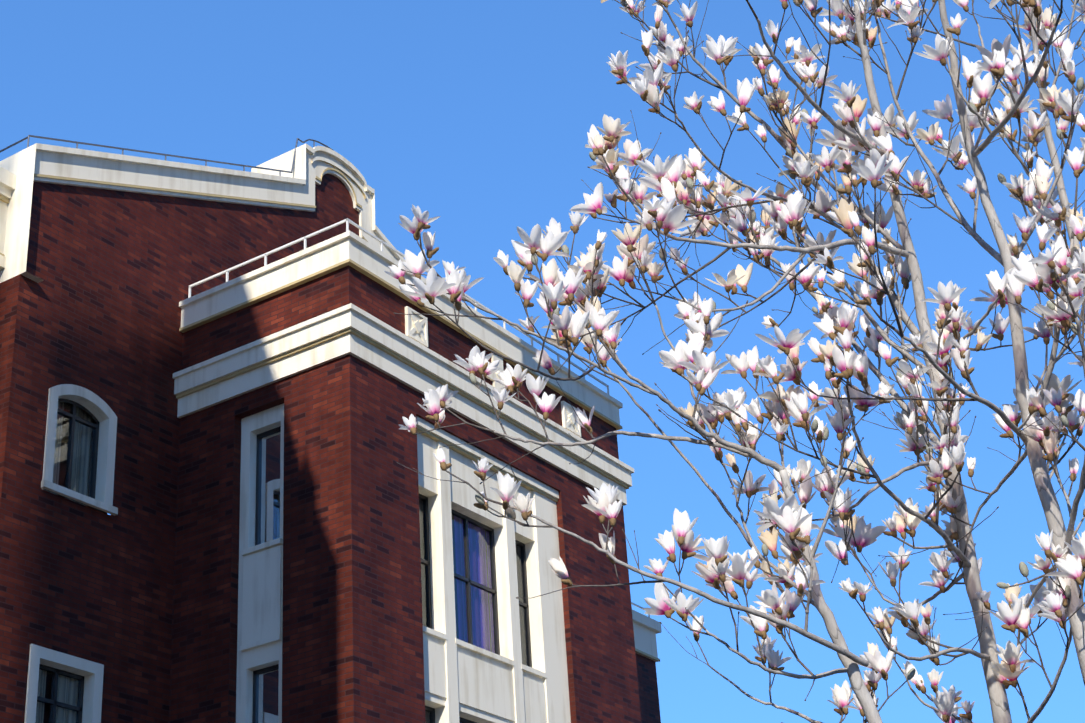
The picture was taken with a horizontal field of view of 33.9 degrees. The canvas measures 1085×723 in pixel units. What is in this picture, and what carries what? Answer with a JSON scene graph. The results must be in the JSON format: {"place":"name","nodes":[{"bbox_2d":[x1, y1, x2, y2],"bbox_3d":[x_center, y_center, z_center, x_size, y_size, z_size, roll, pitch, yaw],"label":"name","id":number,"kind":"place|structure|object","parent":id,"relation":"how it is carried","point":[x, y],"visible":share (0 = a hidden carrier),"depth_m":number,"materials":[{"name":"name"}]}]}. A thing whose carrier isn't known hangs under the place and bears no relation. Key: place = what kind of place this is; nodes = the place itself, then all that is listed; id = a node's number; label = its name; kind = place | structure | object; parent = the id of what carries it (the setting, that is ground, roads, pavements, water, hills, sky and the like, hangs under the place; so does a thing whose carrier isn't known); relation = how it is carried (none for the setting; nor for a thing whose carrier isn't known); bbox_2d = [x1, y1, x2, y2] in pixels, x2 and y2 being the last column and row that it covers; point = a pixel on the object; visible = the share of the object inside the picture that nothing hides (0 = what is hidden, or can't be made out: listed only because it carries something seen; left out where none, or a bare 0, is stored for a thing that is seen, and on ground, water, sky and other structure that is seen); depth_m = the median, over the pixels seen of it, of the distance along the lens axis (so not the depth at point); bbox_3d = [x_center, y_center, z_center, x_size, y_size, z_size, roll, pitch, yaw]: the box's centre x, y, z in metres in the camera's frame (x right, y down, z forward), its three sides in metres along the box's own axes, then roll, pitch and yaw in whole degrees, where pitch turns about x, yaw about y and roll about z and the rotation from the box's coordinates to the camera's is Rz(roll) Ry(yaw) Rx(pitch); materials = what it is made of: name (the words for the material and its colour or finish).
{"place":"outdoors","nodes":[
{"label":"outdoors","id":0,"kind":"place"},
{"bbox_2d":[35,402,494,722],"bbox_3d":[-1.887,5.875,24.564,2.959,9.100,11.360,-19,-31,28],"label":"window frames","id":1,"kind":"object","parent":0,"point":[481,557],"depth_m":24.30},
{"bbox_2d":[43,402,526,722],"bbox_3d":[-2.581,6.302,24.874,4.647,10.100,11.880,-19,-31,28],"label":"window panes","id":2,"kind":"structure","parent":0,"point":[65,432],"depth_m":24.33,"materials":[{"name":"glass"}]},
{"bbox_2d":[0,160,659,661],"bbox_3d":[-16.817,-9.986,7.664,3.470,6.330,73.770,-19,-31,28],"label":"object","id":3,"kind":"object","parent":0,"point":[372,342],"visible":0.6,"depth_m":24.95,"materials":[{"name":"white paint"}]},
{"bbox_2d":[0,0,1084,722],"label":"sky","id":4,"kind":"structure","parent":0,"point":[476,115],"materials":[{"name":"blue"}]},
{"label":"ground","id":5,"kind":"structure","parent":0,"visible":0},
{"bbox_2d":[0,174,660,722],"bbox_3d":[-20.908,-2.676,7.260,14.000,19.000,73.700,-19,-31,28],"label":"brick walls","id":6,"kind":"structure","parent":5,"relation":"on","point":[136,596],"depth_m":23.27,"materials":[{"name":"red brick"}]},
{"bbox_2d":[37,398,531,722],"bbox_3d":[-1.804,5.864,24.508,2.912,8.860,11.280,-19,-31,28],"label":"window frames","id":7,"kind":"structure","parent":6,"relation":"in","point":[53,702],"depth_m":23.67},
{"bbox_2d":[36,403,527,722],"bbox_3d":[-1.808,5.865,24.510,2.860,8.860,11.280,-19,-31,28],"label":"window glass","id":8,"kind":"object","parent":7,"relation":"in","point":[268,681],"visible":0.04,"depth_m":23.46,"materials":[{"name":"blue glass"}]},
{"bbox_2d":[0,143,661,722],"bbox_3d":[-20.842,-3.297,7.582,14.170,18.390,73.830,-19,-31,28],"label":"building trim","id":9,"kind":"structure","parent":6,"relation":"attached to","point":[468,681],"depth_m":24.36,"materials":[{"name":"white paint"}]},
{"bbox_2d":[0,135,332,175],"bbox_3d":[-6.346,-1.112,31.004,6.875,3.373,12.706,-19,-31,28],"label":"building lightning strip","id":10,"kind":"object","parent":9,"relation":"attached to","point":[122,149],"visible":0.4,"depth_m":26.34,"materials":[{"name":"grey metal"}]},
{"bbox_2d":[188,218,649,616],"bbox_3d":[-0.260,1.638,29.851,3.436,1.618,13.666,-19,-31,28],"label":"building parapet rails","id":11,"kind":"object","parent":9,"relation":"on","point":[304,238],"visible":0.46,"depth_m":25.18,"materials":[{"name":"white metal"}]},
{"bbox_2d":[384,0,1084,722],"bbox_3d":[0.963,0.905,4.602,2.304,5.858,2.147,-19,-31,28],"label":"magnolia tree branches","id":12,"kind":"object","parent":5,"relation":"on","point":[1058,596],"visible":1,"depth_m":5.09,"materials":[{"name":"white plant"}]}
]}

